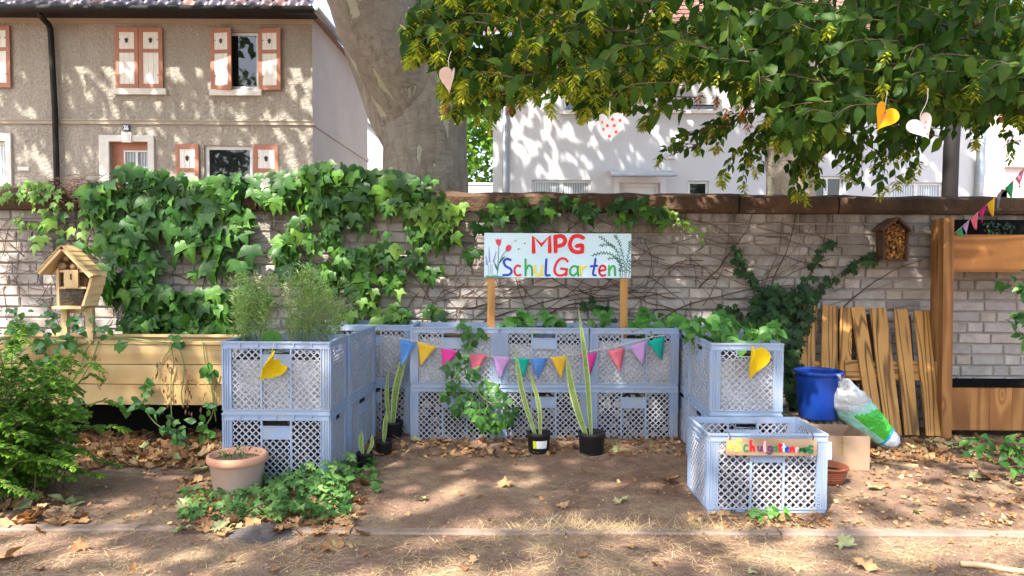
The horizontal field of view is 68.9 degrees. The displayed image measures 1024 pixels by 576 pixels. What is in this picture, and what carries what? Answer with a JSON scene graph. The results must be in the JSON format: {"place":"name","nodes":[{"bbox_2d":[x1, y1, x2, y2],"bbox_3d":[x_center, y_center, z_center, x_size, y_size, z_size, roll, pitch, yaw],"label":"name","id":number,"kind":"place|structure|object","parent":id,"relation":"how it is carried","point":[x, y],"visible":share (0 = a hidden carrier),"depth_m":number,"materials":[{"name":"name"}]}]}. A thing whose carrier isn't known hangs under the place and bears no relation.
{"place":"outdoors","nodes":[
{"label":"outdoors","id":0,"kind":"place"},
{"bbox_2d":[0,0,368,188],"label":"row house","id":1,"kind":"structure","parent":0,"point":[201,89],"depth_m":13.87,"materials":[{"name":"paint"}]},
{"bbox_2d":[0,141,5,185],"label":"window","id":2,"kind":"structure","parent":1,"relation":"in","point":[2,143],"depth_m":14.00,"materials":[{"name":"glass"}]},
{"bbox_2d":[113,143,147,186],"bbox_3d":[-7.132,-1.619,14.061,0.726,2.216,0.055,0,2,0],"label":"door","id":3,"kind":"structure","parent":1,"relation":"in","point":[123,153],"depth_m":14.01,"materials":[{"name":"orange wood"}]},
{"bbox_2d":[205,146,252,183],"bbox_3d":[-5.287,-2.167,14.027,0.905,0.980,0.080,0,2,0],"label":"window","id":4,"kind":"structure","parent":1,"relation":"in","point":[225,160],"depth_m":14.00,"materials":[{"name":"glass"}]},
{"bbox_2d":[232,33,257,88],"bbox_3d":[-5.103,-4.226,13.946,0.791,1.037,0.080,0,2,0],"label":"window","id":5,"kind":"structure","parent":1,"relation":"in","point":[244,45],"depth_m":13.93,"materials":[{"name":"glass"}]},
{"bbox_2d":[0,427,1023,575],"bbox_3d":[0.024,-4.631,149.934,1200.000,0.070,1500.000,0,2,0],"label":"ground","id":6,"kind":"structure","parent":0,"point":[525,467],"depth_m":3.68,"materials":[{"name":"soil"}]},
{"bbox_2d":[0,498,23,509],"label":"dry leaf","id":7,"kind":"object","parent":6,"relation":"on","point":[14,502],"visible":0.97,"depth_m":3.79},
{"bbox_2d":[0,543,26,558],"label":"dry leaf","id":8,"kind":"object","parent":6,"relation":"on","point":[10,552],"visible":1,"depth_m":3.13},
{"bbox_2d":[8,496,31,509],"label":"dry leaf","id":9,"kind":"object","parent":6,"relation":"on","point":[25,501],"visible":0.88,"depth_m":3.82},
{"bbox_2d":[0,321,131,501],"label":"leafy shrub","id":10,"kind":"object","parent":6,"relation":"on","point":[33,452],"visible":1,"depth_m":3.90,"materials":[{"name":"green plant"}]},
{"bbox_2d":[49,494,85,506],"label":"dry leaf","id":11,"kind":"object","parent":6,"relation":"on","point":[59,497],"visible":0.95,"depth_m":3.84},
{"bbox_2d":[59,505,76,515],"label":"dry leaf","id":12,"kind":"object","parent":6,"relation":"on","point":[67,510],"visible":0.95,"depth_m":3.71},
{"bbox_2d":[68,536,90,551],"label":"dry leaf","id":13,"kind":"object","parent":6,"relation":"on","point":[78,544],"visible":1,"depth_m":3.25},
{"bbox_2d":[0,333,259,433],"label":"wooden planter","id":14,"kind":"object","parent":6,"relation":"on","point":[131,368],"visible":0.46,"depth_m":4.97,"materials":[{"name":"brown wood"}]},
{"bbox_2d":[35,245,106,340],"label":"insect hotel","id":15,"kind":"structure","parent":14,"relation":"attached to","point":[80,278],"depth_m":5.14,"materials":[{"name":"brown wood"}]},
{"bbox_2d":[0,304,218,448],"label":"trailing vine","id":16,"kind":"object","parent":14,"relation":"hanging from","point":[206,372],"visible":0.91,"depth_m":4.89,"materials":[{"name":"green plant"}]},
{"bbox_2d":[206,444,267,499],"bbox_3d":[-1.480,0.986,4.027,0.318,0.258,0.318,0,2,0],"label":"terracotta pot","id":17,"kind":"object","parent":6,"relation":"on","point":[235,468],"visible":0.9,"depth_m":3.93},
{"bbox_2d":[225,523,298,543],"bbox_3d":[-1.159,1.119,3.465,0.380,0.060,0.280,0,2,0],"label":"grit heap","id":18,"kind":"object","parent":6,"relation":"on","point":[249,534],"visible":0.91,"depth_m":3.41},
{"bbox_2d":[176,451,382,523],"bbox_3d":[-1.230,1.031,4.076,1.067,0.212,1.110,0,2,0],"label":"ground ivy","id":19,"kind":"object","parent":6,"relation":"on","point":[311,482],"visible":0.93,"depth_m":3.82,"materials":[{"name":"plant"}]},
{"bbox_2d":[221,400,346,483],"bbox_3d":[-1.323,0.899,4.398,0.612,0.405,0.413,0,2,1],"label":"plastic crate","id":20,"kind":"object","parent":6,"relation":"on","point":[289,441],"visible":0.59,"depth_m":4.20,"materials":[{"name":"plastic"}]},
{"bbox_2d":[221,334,346,413],"bbox_3d":[-1.321,0.494,4.383,0.612,0.405,0.413,0,2,0],"label":"plastic crate","id":21,"kind":"object","parent":20,"relation":"on","point":[308,381],"visible":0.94,"depth_m":4.19,"materials":[{"name":"plastic"}]},
{"bbox_2d":[224,269,281,351],"bbox_3d":[-1.549,0.130,4.447,0.404,0.497,0.372,0,2,0],"label":"feathery herb","id":22,"kind":"object","parent":21,"relation":"in","point":[241,310],"visible":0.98,"depth_m":4.42,"materials":[{"name":"green plant"}]},
{"bbox_2d":[262,329,282,350],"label":"squash leaf","id":23,"kind":"object","parent":21,"relation":"in","point":[272,335],"visible":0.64,"depth_m":4.28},
{"bbox_2d":[260,343,286,380],"bbox_3d":[-1.311,0.399,4.122,0.061,0.211,0.159,1,3,28],"label":"foam heart","id":24,"kind":"object","parent":21,"relation":"on","point":[272,367],"visible":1,"depth_m":4.13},
{"bbox_2d":[272,260,345,352],"bbox_3d":[-1.255,0.100,4.534,0.450,0.552,0.405,2,3,38],"label":"feathery herb","id":25,"kind":"object","parent":21,"relation":"in","point":[303,325],"visible":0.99,"depth_m":4.48,"materials":[{"name":"green plant"}]},
{"bbox_2d":[316,533,344,552],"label":"dry leaf","id":26,"kind":"object","parent":6,"relation":"on","point":[328,544],"visible":1,"depth_m":3.31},
{"bbox_2d":[347,384,375,461],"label":"plastic crate","id":27,"kind":"object","parent":6,"relation":"on","point":[361,411],"visible":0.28,"depth_m":4.88,"materials":[{"name":"plastic"}]},
{"bbox_2d":[286,325,375,399],"bbox_3d":[-1.178,0.474,4.908,0.413,0.405,0.612,0,2,4],"label":"plastic crate","id":28,"kind":"object","parent":27,"relation":"on","point":[360,366],"visible":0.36,"depth_m":4.88,"materials":[{"name":"plastic"}]},
{"bbox_2d":[318,290,360,333],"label":"feathery herb","id":29,"kind":"object","parent":28,"relation":"in","point":[337,324],"visible":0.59,"depth_m":4.82,"materials":[{"name":"green plant"}]},
{"bbox_2d":[356,450,373,469],"bbox_3d":[-0.895,1.047,4.540,0.104,0.101,0.104,0,2,0],"label":"nursery pot","id":30,"kind":"object","parent":6,"relation":"on","point":[361,458],"visible":0.81,"depth_m":4.50,"materials":[{"name":"plastic"}]},
{"bbox_2d":[358,431,373,453],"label":"snake plant","id":31,"kind":"object","parent":30,"relation":"on","point":[361,442],"visible":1,"depth_m":4.53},
{"bbox_2d":[368,119,382,170],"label":"white shed","id":32,"kind":"structure","parent":6,"relation":"on","point":[375,151],"depth_m":21.86,"materials":[{"name":"paint"}]},
{"bbox_2d":[375,438,392,454],"bbox_3d":[-0.830,1.036,4.836,0.116,0.101,0.116,0,2,0],"label":"nursery pot","id":33,"kind":"object","parent":6,"relation":"on","point":[384,448],"visible":0.84,"depth_m":4.79,"materials":[{"name":"plastic"}]},
{"bbox_2d":[382,412,387,441],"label":"snake plant","id":34,"kind":"object","parent":33,"relation":"on","point":[384,428],"visible":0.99,"depth_m":4.83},
{"bbox_2d":[381,419,402,437],"bbox_3d":[-0.833,0.997,5.193,0.150,0.151,0.150,0,2,0],"label":"nursery pot","id":35,"kind":"object","parent":6,"relation":"on","point":[395,429],"visible":0.53,"depth_m":5.13,"materials":[{"name":"plastic"}]},
{"bbox_2d":[385,358,406,422],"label":"snake plant","id":36,"kind":"object","parent":35,"relation":"in","point":[396,390],"visible":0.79,"depth_m":5.18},
{"bbox_2d":[375,382,410,433],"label":"plastic crate","id":37,"kind":"object","parent":6,"relation":"on","point":[403,410],"visible":0.14,"depth_m":5.28,"materials":[{"name":"plastic"}]},
{"bbox_2d":[336,320,419,381],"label":"plastic crate","id":38,"kind":"object","parent":37,"relation":"on","point":[387,348],"visible":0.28,"depth_m":5.27,"materials":[{"name":"plastic"}]},
{"bbox_2d":[326,0,468,192],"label":"plane tree","id":39,"kind":"object","parent":6,"relation":"on","point":[416,136],"visible":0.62,"depth_m":7.51,"materials":[{"name":"grey plant"}]},
{"bbox_2d":[410,385,498,438],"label":"plastic crate","id":40,"kind":"object","parent":6,"relation":"on","point":[430,415],"visible":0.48,"depth_m":5.13,"materials":[{"name":"plastic"}]},
{"bbox_2d":[410,322,499,385],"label":"plastic crate","id":41,"kind":"object","parent":40,"relation":"on","point":[447,335],"visible":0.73,"depth_m":5.12,"materials":[{"name":"plastic"}]},
{"bbox_2d":[484,233,631,341],"bbox_3d":[0.316,0.040,5.176,1.018,0.836,0.045,0,2,0],"label":"painted sign","id":42,"kind":"object","parent":41,"relation":"attached to","point":[564,255],"visible":1,"depth_m":5.15,"materials":[{"name":"white wood"}]},
{"bbox_2d":[438,319,519,435],"bbox_3d":[-0.222,0.603,5.050,0.564,0.788,0.357,0,2,0],"label":"potato plant","id":43,"kind":"object","parent":6,"relation":"on","point":[491,425],"visible":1,"depth_m":4.98,"materials":[{"name":"green plant"}]},
{"bbox_2d":[467,99,492,182],"bbox_3d":[-3.039,-4.540,27.109,8.938,9.677,6.364,0,2,0],"label":"tree","id":44,"kind":"object","parent":6,"relation":"on","point":[474,161],"visible":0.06,"depth_m":26.05,"materials":[{"name":"green plant"}]},
{"bbox_2d":[468,183,492,192],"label":"white wall","id":45,"kind":"structure","parent":6,"relation":"on","point":[479,187],"depth_m":20.91,"materials":[{"name":"paint"}]},
{"bbox_2d":[496,476,513,486],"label":"dry leaf","id":46,"kind":"object","parent":6,"relation":"on","point":[503,482],"visible":1,"depth_m":4.21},
{"bbox_2d":[0,186,1023,426],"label":"garden wall","id":47,"kind":"structure","parent":6,"relation":"on","point":[985,345],"depth_m":5.70,"materials":[{"name":"brick"}]},
{"bbox_2d":[0,159,923,334],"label":"boston ivy","id":48,"kind":"object","parent":47,"relation":"attached to","point":[154,202],"visible":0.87,"depth_m":5.54,"materials":[{"name":"green plant"}]},
{"bbox_2d":[579,239,878,411],"bbox_3d":[1.634,0.309,5.483,2.274,1.359,0.463,0,2,0],"label":"dark ivy","id":49,"kind":"object","parent":47,"relation":"attached to","point":[764,311],"visible":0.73,"depth_m":5.52,"materials":[{"name":"green plant"}]},
{"bbox_2d":[871,217,912,260],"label":"insect house","id":50,"kind":"structure","parent":47,"relation":"attached to","point":[892,238],"depth_m":5.57,"materials":[{"name":"brown wood"}]},
{"bbox_2d":[0,427,1023,574],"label":"leaf litter","id":51,"kind":"object","parent":6,"relation":"on","point":[107,437],"visible":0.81,"depth_m":4.31,"materials":[{"name":"plant"}]},
{"bbox_2d":[0,516,16,526],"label":"dry leaf","id":52,"kind":"object","parent":51,"relation":"on","point":[6,521],"visible":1,"depth_m":3.53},
{"bbox_2d":[50,516,78,524],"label":"dry leaf","id":53,"kind":"object","parent":51,"relation":"on","point":[63,518],"visible":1,"depth_m":3.54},
{"bbox_2d":[173,496,188,508],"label":"dry leaf","id":54,"kind":"object","parent":51,"relation":"on","point":[181,503],"visible":0.46,"depth_m":3.75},
{"bbox_2d":[209,520,228,531],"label":"dry leaf","id":55,"kind":"object","parent":51,"relation":"on","point":[218,524],"visible":0.98,"depth_m":3.49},
{"bbox_2d":[240,513,260,527],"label":"dry leaf","id":56,"kind":"object","parent":51,"relation":"on","point":[249,520],"visible":0.68,"depth_m":3.55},
{"bbox_2d":[336,513,352,531],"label":"dry leaf","id":57,"kind":"object","parent":51,"relation":"on","point":[345,522],"visible":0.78,"depth_m":3.56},
{"bbox_2d":[0,524,1023,537],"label":"kerb","id":58,"kind":"structure","parent":6,"relation":"on","point":[893,533],"depth_m":3.48,"materials":[{"name":"concrete"}]},
{"bbox_2d":[0,457,1023,575],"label":"dry straw","id":59,"kind":"object","parent":6,"relation":"on","point":[574,526],"visible":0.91,"depth_m":3.28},
{"bbox_2d":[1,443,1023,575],"bbox_3d":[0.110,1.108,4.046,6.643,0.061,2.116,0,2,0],"label":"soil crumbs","id":60,"kind":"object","parent":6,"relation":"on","point":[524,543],"visible":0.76,"depth_m":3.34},
{"bbox_2d":[527,429,550,454],"bbox_3d":[0.174,1.014,4.885,0.158,0.151,0.158,0,2,0],"label":"nursery pot","id":61,"kind":"object","parent":6,"relation":"on","point":[538,442],"visible":0.94,"depth_m":4.83,"materials":[{"name":"plastic"}]},
{"bbox_2d":[515,348,541,433],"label":"snake plant","id":62,"kind":"object","parent":61,"relation":"on","point":[524,398],"visible":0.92,"depth_m":4.88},
{"bbox_2d":[499,384,587,438],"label":"plastic crate","id":63,"kind":"object","parent":6,"relation":"on","point":[559,418],"visible":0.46,"depth_m":5.13,"materials":[{"name":"plastic"}]},
{"bbox_2d":[499,322,588,386],"bbox_3d":[0.220,0.466,5.312,0.612,0.405,0.413,0,2,0],"label":"plastic crate","id":64,"kind":"object","parent":63,"relation":"on","point":[548,344],"visible":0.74,"depth_m":5.12,"materials":[{"name":"plastic"}]},
{"bbox_2d":[495,308,576,340],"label":"strawberry plant","id":65,"kind":"object","parent":64,"relation":"on","point":[544,316],"visible":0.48,"depth_m":5.18,"materials":[{"name":"green plant"}]},
{"bbox_2d":[578,428,605,457],"bbox_3d":[0.515,1.011,4.836,0.180,0.166,0.180,0,2,0],"label":"nursery pot","id":66,"kind":"object","parent":6,"relation":"on","point":[592,445],"visible":0.88,"depth_m":4.77,"materials":[{"name":"plastic"}]},
{"bbox_2d":[566,308,592,433],"bbox_3d":[0.436,0.568,4.810,0.180,0.878,0.029,0,2,0],"label":"snake plant","id":67,"kind":"object","parent":66,"relation":"on","point":[574,400],"visible":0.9,"depth_m":4.82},
{"bbox_2d":[588,387,678,438],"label":"plastic crate","id":68,"kind":"object","parent":6,"relation":"on","point":[638,412],"visible":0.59,"depth_m":5.13,"materials":[{"name":"plastic"}]},
{"bbox_2d":[584,323,678,386],"bbox_3d":[0.836,0.469,5.312,0.612,0.405,0.413,0,2,0],"label":"plastic crate","id":69,"kind":"object","parent":68,"relation":"on","point":[654,370],"visible":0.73,"depth_m":5.12,"materials":[{"name":"plastic"}]},
{"bbox_2d":[399,335,663,378],"bbox_3d":[0.137,0.469,5.083,1.815,0.313,0.033,0,2,0],"label":"bunting","id":70,"kind":"object","parent":69,"relation":"hanging from","point":[538,364],"visible":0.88,"depth_m":5.08},
{"bbox_2d":[586,307,682,338],"bbox_3d":[0.904,0.258,5.245,0.741,0.244,0.315,0,2,0],"label":"strawberry plant","id":71,"kind":"object","parent":69,"relation":"in","point":[644,317],"visible":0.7,"depth_m":5.21,"materials":[{"name":"green plant"}]},
{"bbox_2d":[678,384,687,443],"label":"plastic crate","id":72,"kind":"object","parent":6,"relation":"on","point":[682,399],"visible":0.12,"depth_m":5.13,"materials":[{"name":"plastic"}]},
{"bbox_2d":[678,324,743,389],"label":"plastic crate","id":73,"kind":"object","parent":72,"relation":"on","point":[682,380],"visible":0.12,"depth_m":5.13,"materials":[{"name":"plastic"}]},
{"bbox_2d":[396,0,1023,207],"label":"hornbeam tree","id":74,"kind":"object","parent":6,"relation":"on","point":[905,54],"visible":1,"depth_m":3.88,"materials":[{"name":"green plant"}]},
{"bbox_2d":[439,52,454,93],"bbox_3d":[-0.285,-0.985,3.399,0.034,0.193,0.113,-2,3,-42],"label":"paper heart","id":75,"kind":"object","parent":74,"relation":"hanging from","point":[446,75],"visible":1,"depth_m":3.42,"materials":[{"name":"pink paper"}]},
{"bbox_2d":[599,106,623,141],"bbox_3d":[0.415,-0.706,3.157,0.105,0.173,0.038,0,2,-10],"label":"paper heart","id":76,"kind":"object","parent":74,"relation":"hanging from","point":[611,126],"visible":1,"depth_m":3.17,"materials":[{"name":"white paper"}]},
{"bbox_2d":[877,92,898,130],"bbox_3d":[1.711,-0.808,3.413,0.127,0.180,0.027,0,2,-18],"label":"paper heart","id":77,"kind":"object","parent":74,"relation":"hanging from","point":[890,116],"visible":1,"depth_m":3.42,"materials":[{"name":"yellow paper"}]},
{"bbox_2d":[906,89,931,138],"bbox_3d":[1.874,-0.798,3.423,0.045,0.235,0.108,-2,3,-40],"label":"paper heart","id":78,"kind":"object","parent":74,"relation":"hanging from","point":[922,127],"visible":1,"depth_m":3.42,"materials":[{"name":"paper"}]},
{"bbox_2d":[686,395,782,454],"bbox_3d":[1.331,0.907,4.539,0.413,0.405,0.612,0,2,1],"label":"plastic crate","id":79,"kind":"object","parent":6,"relation":"on","point":[694,409],"visible":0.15,"depth_m":4.26,"materials":[{"name":"plastic"}]},
{"bbox_2d":[687,333,783,414],"bbox_3d":[1.333,0.502,4.523,0.413,0.405,0.612,0,2,1],"label":"plastic crate","id":80,"kind":"object","parent":79,"relation":"on","point":[718,382],"visible":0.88,"depth_m":4.23,"materials":[{"name":"plastic"}]},
{"bbox_2d":[673,309,786,355],"bbox_3d":[1.352,0.281,4.572,0.796,0.288,0.473,0,2,-13],"label":"strawberry plant","id":81,"kind":"object","parent":80,"relation":"in","point":[729,327],"visible":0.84,"depth_m":4.57,"materials":[{"name":"green plant"}]},
{"bbox_2d":[749,346,769,379],"bbox_3d":[1.367,0.417,4.152,0.161,0.194,0.061,-2,3,-40],"label":"foam heart","id":82,"kind":"object","parent":80,"relation":"attached to","point":[759,358],"visible":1,"depth_m":4.18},
{"bbox_2d":[687,417,828,512],"bbox_3d":[1.288,0.929,3.974,0.612,0.405,0.413,0,2,-1],"label":"plastic crate","id":83,"kind":"object","parent":6,"relation":"on","point":[717,478],"visible":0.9,"depth_m":3.79,"materials":[{"name":"plastic"}]},
{"bbox_2d":[725,432,816,455],"bbox_3d":[1.302,0.784,3.767,0.458,0.110,0.070,0,2,0],"label":"name board","id":84,"kind":"object","parent":83,"relation":"attached to","point":[773,446],"visible":1,"depth_m":3.74,"materials":[{"name":"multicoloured wood"}]},
{"bbox_2d":[742,505,789,522],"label":"strawberry plant","id":85,"kind":"object","parent":6,"relation":"on","point":[772,511],"visible":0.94,"depth_m":3.67,"materials":[{"name":"green plant"}]},
{"bbox_2d":[765,61,816,195],"bbox_3d":[3.799,-4.602,10.331,12.275,11.186,8.583,0,2,0],"label":"plane tree","id":86,"kind":"object","parent":6,"relation":"on","point":[777,179],"visible":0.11,"depth_m":9.24,"materials":[{"name":"grey plant"}]},
{"bbox_2d":[782,412,846,432],"bbox_3d":[1.969,0.975,5.088,0.773,0.230,0.343,0,2,0],"label":"wooden board","id":87,"kind":"object","parent":6,"relation":"on","point":[838,420],"visible":0.08,"depth_m":4.95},
{"bbox_2d":[792,367,844,420],"bbox_3d":[2.050,0.708,5.008,0.328,0.318,0.334,0,2,0],"label":"blue bucket","id":88,"kind":"object","parent":87,"relation":"on","point":[816,387],"visible":0.97,"depth_m":4.89,"materials":[{"name":"plastic"}]},
{"bbox_2d":[788,304,855,411],"bbox_3d":[2.337,0.592,5.562,0.526,0.938,0.251,0,2,0],"label":"wooden pallet","id":89,"kind":"object","parent":6,"relation":"on","point":[838,346],"visible":0.36,"depth_m":5.55,"materials":[{"name":"brown wood"}]},
{"bbox_2d":[801,424,869,470],"bbox_3d":[2.015,0.999,4.711,0.344,0.211,0.329,0,2,4],"label":"cardboard box","id":90,"kind":"object","parent":6,"relation":"on","point":[850,446],"visible":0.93,"depth_m":4.55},
{"bbox_2d":[827,461,848,484],"bbox_3d":[1.836,1.072,4.320,0.208,0.097,0.208,0,2,0],"label":"terracotta bowl","id":91,"kind":"object","parent":6,"relation":"on","point":[837,472],"visible":0.6,"depth_m":4.25,"materials":[{"name":"ceramic"}]},
{"bbox_2d":[831,532,857,549],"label":"dry leaf","id":92,"kind":"object","parent":6,"relation":"on","point":[847,541],"visible":1,"depth_m":3.35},
{"bbox_2d":[852,557,880,571],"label":"dry leaf","id":93,"kind":"object","parent":6,"relation":"on","point":[868,565],"visible":1,"depth_m":3.10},
{"bbox_2d":[834,374,899,449],"bbox_3d":[2.365,0.826,4.958,0.603,0.546,0.142,-1,2,-22],"label":"plastic bag","id":94,"kind":"object","parent":6,"relation":"on","point":[855,407],"visible":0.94,"depth_m":4.88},
{"bbox_2d":[844,307,940,435],"bbox_3d":[2.794,0.607,5.522,0.675,0.930,0.330,0,2,0],"label":"wooden pallet","id":95,"kind":"object","parent":6,"relation":"on","point":[872,365],"visible":0.84,"depth_m":5.49,"materials":[{"name":"brown wood"}]},
{"bbox_2d":[876,459,918,467],"bbox_3d":[2.418,1.101,4.688,0.235,0.010,0.045,2,3,30],"label":"thin plank","id":96,"kind":"object","parent":6,"relation":"on","point":[900,463],"visible":1,"depth_m":4.67,"materials":[{"name":"brown wood"}]},
{"bbox_2d":[941,123,960,196],"bbox_3d":[5.277,-1.596,8.943,0.335,5.304,0.260,0,2,0],"label":"trunk","id":97,"kind":"object","parent":6,"relation":"on","point":[950,167],"visible":0.12,"depth_m":8.88,"materials":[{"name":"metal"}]},
{"bbox_2d":[930,218,1023,439],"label":"planter rack","id":98,"kind":"object","parent":6,"relation":"on","point":[980,403],"visible":0.92,"depth_m":5.39,"materials":[{"name":"orange wood"}]},
{"bbox_2d":[951,169,1023,237],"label":"bunting","id":99,"kind":"object","parent":98,"relation":"hanging from","point":[991,203],"visible":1,"depth_m":4.79},
{"bbox_2d":[983,221,1014,234],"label":"box plant","id":100,"kind":"object","parent":98,"relation":"in","point":[998,224],"visible":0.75,"depth_m":5.46,"materials":[{"name":"green plant"}]},
{"bbox_2d":[958,269,1023,479],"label":"edge bush","id":101,"kind":"object","parent":6,"relation":"on","point":[1005,446],"visible":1,"depth_m":4.37,"materials":[{"name":"green plant"}]},
{"bbox_2d":[959,560,1023,573],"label":"dry stick","id":102,"kind":"object","parent":6,"relation":"on","point":[984,565],"visible":1,"depth_m":3.09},
{"bbox_2d":[312,0,1023,181],"label":"sky","id":103,"kind":"structure","parent":0,"point":[323,5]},
{"bbox_2d":[483,0,987,196],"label":"white house","id":104,"kind":"structure","parent":0,"point":[534,150],"depth_m":15.90,"materials":[{"name":"paint"}]},
{"bbox_2d":[532,180,590,193],"bbox_3d":[1.053,-1.956,16.035,1.263,0.714,0.080,0,2,0],"label":"window","id":105,"kind":"structure","parent":104,"relation":"in","point":[559,186],"depth_m":16.01,"materials":[{"name":"glass"}]},
{"bbox_2d":[563,93,572,110],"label":"window","id":106,"kind":"structure","parent":104,"relation":"in","point":[567,106],"depth_m":15.93,"materials":[{"name":"white plastic"}]},
{"bbox_2d":[619,183,658,193],"bbox_3d":[2.719,-1.391,16.057,0.865,1.708,0.080,0,2,0],"label":"door","id":107,"kind":"structure","parent":104,"relation":"in","point":[642,188],"depth_m":16.01,"materials":[{"name":"white plastic"}]},
{"bbox_2d":[654,71,716,109],"bbox_3d":[3.684,-4.258,15.924,1.347,0.986,0.120,0,2,0],"label":"window","id":108,"kind":"structure","parent":104,"relation":"in","point":[707,93],"depth_m":15.87,"materials":[{"name":"white plastic"}]},
{"bbox_2d":[688,181,707,193],"bbox_3d":[3.977,-2.058,16.031,0.444,0.465,0.080,0,2,0],"label":"window","id":109,"kind":"structure","parent":104,"relation":"in","point":[698,187],"depth_m":16.01,"materials":[{"name":"glass"}]},
{"bbox_2d":[817,176,841,195],"bbox_3d":[6.715,-1.995,16.033,0.706,0.793,0.080,0,2,0],"label":"window","id":110,"kind":"structure","parent":104,"relation":"in","point":[834,187],"depth_m":16.00,"materials":[{"name":"white glass"}]},
{"bbox_2d":[891,183,941,196],"bbox_3d":[8.645,-1.927,16.035,1.104,0.657,0.080,0,2,0],"label":"window","id":111,"kind":"structure","parent":104,"relation":"in","point":[914,189],"depth_m":16.01,"materials":[{"name":"white plastic"}]},
{"bbox_2d":[986,114,1023,197],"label":"house","id":112,"kind":"structure","parent":0,"point":[1001,175],"depth_m":20.87,"materials":[{"name":"paint"}]},
{"bbox_2d":[1007,140,1019,163],"bbox_3d":[14.031,-3.797,20.964,0.402,0.696,0.080,0,2,0],"label":"window","id":113,"kind":"structure","parent":112,"relation":"in","point":[1016,147],"depth_m":20.94,"materials":[{"name":"white plastic"}]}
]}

